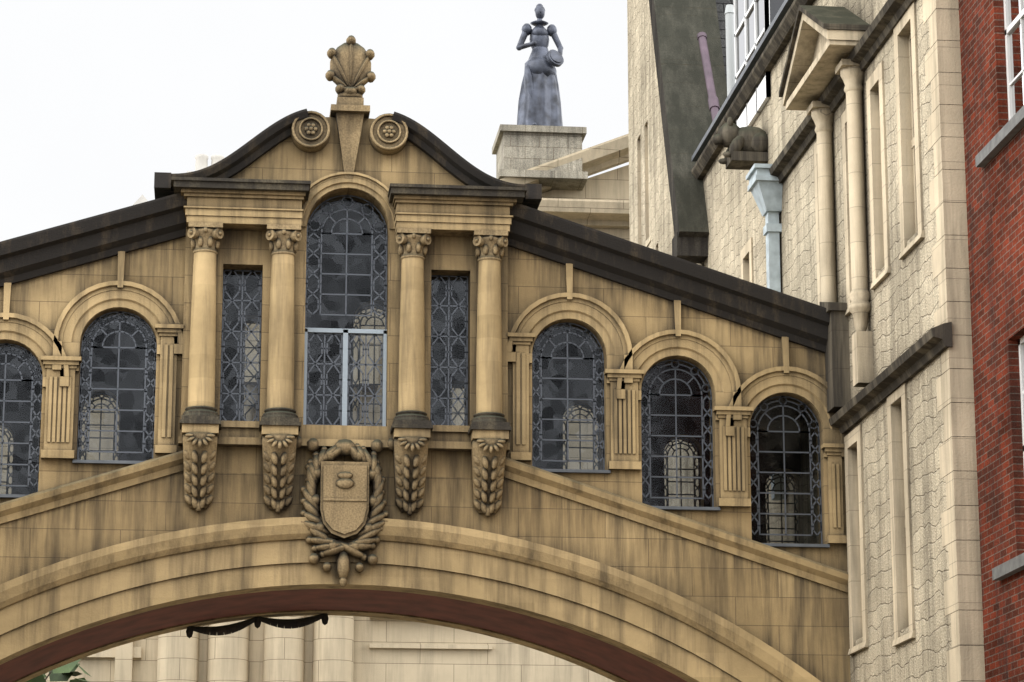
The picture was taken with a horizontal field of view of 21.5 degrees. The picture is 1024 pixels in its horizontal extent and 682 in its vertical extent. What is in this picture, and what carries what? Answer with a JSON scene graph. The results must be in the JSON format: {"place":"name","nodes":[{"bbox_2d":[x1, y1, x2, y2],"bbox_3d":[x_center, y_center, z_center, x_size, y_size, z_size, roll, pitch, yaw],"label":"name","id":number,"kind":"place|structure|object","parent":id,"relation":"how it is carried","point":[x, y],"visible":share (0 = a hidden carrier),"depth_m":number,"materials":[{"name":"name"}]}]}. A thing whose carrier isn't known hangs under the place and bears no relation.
{"place":"outdoors","nodes":[
{"label":"outdoors","id":0,"kind":"place"},
{"bbox_2d":[0,0,628,240],"label":"sky","id":1,"kind":"structure","parent":0,"point":[98,98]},
{"bbox_2d":[178,446,506,535],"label":"bridge wall","id":2,"kind":"structure","parent":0,"point":[238,493],"depth_m":33.73,"materials":[{"name":"beige stone"}]},
{"bbox_2d":[220,231,466,424],"bbox_3d":[-2.414,-0.133,37.097,4.600,4.260,0.520,1,-13,-6],"label":"window grille","id":3,"kind":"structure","parent":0,"point":[336,263],"depth_m":36.90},
{"bbox_2d":[303,328,386,425],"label":"bridge casement frames","id":4,"kind":"structure","parent":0,"point":[345,332],"depth_m":34.21,"materials":[{"name":"white paint"}]},
{"bbox_2d":[183,222,507,586],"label":"carved ornaments","id":5,"kind":"object","parent":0,"point":[344,501],"visible":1,"depth_m":33.47},
{"bbox_2d":[168,117,526,442],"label":"bridge wall","id":6,"kind":"structure","parent":0,"point":[408,163],"depth_m":34.22,"materials":[{"name":"beige stone"}]},
{"bbox_2d":[181,189,516,442],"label":"columns","id":7,"kind":"structure","parent":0,"point":[236,210],"depth_m":33.86,"materials":[{"name":"beige stone"}]},
{"bbox_2d":[0,517,820,681],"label":"bridge arch","id":8,"kind":"structure","parent":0,"point":[685,639],"depth_m":33.55,"materials":[{"name":"beige stone"}]},
{"bbox_2d":[0,589,686,681],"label":"arch underside","id":9,"kind":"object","parent":8,"relation":"attached to","point":[624,664],"depth_m":34.85,"materials":[{"name":"brown stone"}]},
{"bbox_2d":[186,613,328,637],"bbox_3d":[-3.407,3.805,36.064,1.900,0.378,0.130,1,-13,-6],"label":"hanging garland","id":10,"kind":"object","parent":9,"relation":"hanging from","point":[257,621],"visible":1,"depth_m":36.05},
{"bbox_2d":[0,192,829,352],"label":"bridge wing cornice","id":11,"kind":"structure","parent":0,"point":[601,254],"depth_m":34.49,"materials":[{"name":"black stone"}]},
{"bbox_2d":[0,460,829,547],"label":"window sill","id":12,"kind":"structure","parent":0,"point":[123,462],"depth_m":34.04,"materials":[{"name":"beige stone"}]},
{"bbox_2d":[0,172,846,543],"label":"window arches","id":13,"kind":"structure","parent":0,"point":[56,352],"depth_m":34.26,"materials":[{"name":"beige stone"}]},
{"bbox_2d":[0,436,847,592],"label":"stone ledge","id":14,"kind":"object","parent":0,"point":[514,470],"visible":0.96,"depth_m":33.92,"materials":[{"name":"beige stone"}]},
{"bbox_2d":[627,0,703,506],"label":"building wall","id":15,"kind":"structure","parent":0,"point":[643,100],"depth_m":51.12,"materials":[{"name":"beige stone"}]},
{"bbox_2d":[716,0,733,83],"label":"stone building slate roof","id":16,"kind":"structure","parent":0,"point":[721,5],"depth_m":48.01,"materials":[{"name":"grey stone"}]},
{"bbox_2d":[703,0,982,681],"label":"stone building wall","id":17,"kind":"structure","parent":0,"point":[904,298],"depth_m":32.66,"materials":[{"name":"beige stone"}]},
{"bbox_2d":[691,0,793,161],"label":"gutter","id":18,"kind":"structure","parent":17,"relation":"attached to","point":[758,51],"depth_m":41.06,"materials":[{"name":"grey metal"}]},
{"bbox_2d":[637,0,984,681],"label":"building ashlar trim","id":19,"kind":"structure","parent":17,"relation":"attached to","point":[819,59],"depth_m":31.78,"materials":[{"name":"beige stone"}]},
{"bbox_2d":[958,0,1023,681],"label":"brick wall","id":20,"kind":"structure","parent":0,"point":[995,202],"depth_m":28.79,"materials":[{"name":"red brick"}]},
{"bbox_2d":[975,105,1023,580],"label":"brick house stone sills","id":21,"kind":"structure","parent":20,"relation":"attached to","point":[1000,139],"depth_m":28.20,"materials":[{"name":"grey stone"}]},
{"bbox_2d":[1003,0,1023,460],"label":"brick house sash frames","id":22,"kind":"structure","parent":20,"relation":"in","point":[1013,24],"depth_m":28.66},
{"bbox_2d":[1008,0,1023,357],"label":"window","id":23,"kind":"structure","parent":22,"relation":"in","point":[1016,59],"depth_m":28.74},
{"label":"ground surface","id":24,"kind":"structure","parent":0,"visible":0},
{"bbox_2d":[26,659,90,681],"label":"tree","id":25,"kind":"object","parent":24,"relation":"on","point":[66,672],"visible":0.23,"depth_m":56.08,"materials":[{"name":"green plant"}]},
{"bbox_2d":[0,228,629,681],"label":"classical building","id":26,"kind":"structure","parent":24,"relation":"on","point":[346,648],"depth_m":63.29,"materials":[{"name":"beige stone"}]},
{"bbox_2d":[133,154,223,204],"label":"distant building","id":27,"kind":"structure","parent":26,"relation":"on","point":[201,162],"depth_m":68.19,"materials":[{"name":"stone"}]},
{"bbox_2d":[500,133,629,228],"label":"background building","id":28,"kind":"structure","parent":26,"relation":"on","point":[600,200],"depth_m":65.86,"materials":[{"name":"beige stone"}]},
{"bbox_2d":[492,124,587,192],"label":"statue plinth","id":29,"kind":"structure","parent":28,"relation":"on","point":[518,151],"depth_m":65.58,"materials":[{"name":"beige stone"}]},
{"bbox_2d":[516,4,563,125],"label":"muse statue","id":30,"kind":"object","parent":29,"relation":"on","point":[539,102],"visible":0.96,"depth_m":66.65,"materials":[{"name":"grey stone"}]},
{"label":"stone building","id":31,"kind":"object","parent":24,"relation":"on","visible":0},
{"bbox_2d":[308,200,385,232],"bbox_3d":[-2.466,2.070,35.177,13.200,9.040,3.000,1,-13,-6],"label":"tracery","id":32,"kind":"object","parent":31,"relation":"attached to","point":[340,226],"depth_m":36.54,"materials":[{"name":"black metal"}]},
{"bbox_2d":[0,315,154,494],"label":"lattice","id":33,"kind":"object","parent":32,"relation":"attached to","point":[106,378],"depth_m":36.27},
{"bbox_2d":[0,237,185,583],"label":"bridge wall","id":34,"kind":"structure","parent":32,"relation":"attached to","point":[31,543],"depth_m":33.43,"materials":[{"name":"beige stone"}]},
{"bbox_2d":[154,109,541,208],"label":"pediment cornice","id":35,"kind":"structure","parent":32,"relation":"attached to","point":[442,154],"depth_m":34.44,"materials":[{"name":"stone"}]},
{"bbox_2d":[171,176,526,434],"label":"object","id":36,"kind":"object","parent":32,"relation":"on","point":[281,416],"visible":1,"depth_m":33.76,"materials":[{"name":"brown stone"}]},
{"bbox_2d":[291,35,408,177],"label":"bridge pediment ornaments","id":37,"kind":"object","parent":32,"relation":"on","point":[350,74],"visible":1,"depth_m":34.51,"materials":[{"name":"stone"}]},
{"bbox_2d":[0,195,822,543],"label":"lead cames","id":38,"kind":"object","parent":32,"relation":"attached to","point":[364,403],"visible":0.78,"depth_m":34.45,"materials":[{"name":"grey metal"}]},
{"bbox_2d":[532,327,800,542],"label":"arched windows","id":39,"kind":"structure","parent":32,"relation":"attached to","point":[659,404],"depth_m":37.07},
{"bbox_2d":[507,246,850,681],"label":"bridge wall","id":40,"kind":"structure","parent":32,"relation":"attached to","point":[803,623],"depth_m":34.05,"materials":[{"name":"beige stone"}]},
{"bbox_2d":[649,0,726,263],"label":"stone building gable coping","id":41,"kind":"object","parent":31,"relation":"attached to","point":[678,26],"visible":0.58,"depth_m":46.54,"materials":[{"name":"grey stone"}]},
{"bbox_2d":[697,32,719,121],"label":"pipe","id":42,"kind":"object","parent":31,"relation":"attached to","point":[713,104],"visible":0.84,"depth_m":46.17,"materials":[{"name":"purple metal"}]},
{"bbox_2d":[724,4,734,95],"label":"grey roof vent pipe","id":43,"kind":"object","parent":31,"relation":"attached to","point":[730,48],"visible":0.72,"depth_m":44.15,"materials":[{"name":"grey"}]},
{"bbox_2d":[712,117,767,169],"bbox_3d":[3.431,-2.960,40.148,0.906,0.704,0.552,1,-13,-6],"label":"gargoyle","id":44,"kind":"object","parent":31,"relation":"attached to","point":[747,147],"visible":1,"depth_m":39.95,"materials":[{"name":"stone"}]},
{"bbox_2d":[734,0,770,127],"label":"white dormer frames","id":45,"kind":"structure","parent":31,"relation":"attached to","point":[756,103],"depth_m":40.88,"materials":[{"name":"white wood"}]},
{"bbox_2d":[736,0,783,77],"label":"dormer glass","id":46,"kind":"object","parent":45,"relation":"in","point":[775,5],"visible":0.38,"depth_m":41.37,"materials":[{"name":"grey glass"}]},
{"bbox_2d":[746,163,783,499],"bbox_3d":[3.660,-0.123,38.536,0.420,4.830,0.660,1,-13,-6],"label":"downspout","id":47,"kind":"object","parent":31,"relation":"attached to","point":[764,187],"visible":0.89,"depth_m":38.77,"materials":[{"name":"grey paint"}]},
{"bbox_2d":[691,0,952,433],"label":"stone building string courses","id":48,"kind":"object","parent":31,"relation":"attached to","point":[922,352],"visible":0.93,"depth_m":34.35,"materials":[{"name":"brown stone"}]}
]}

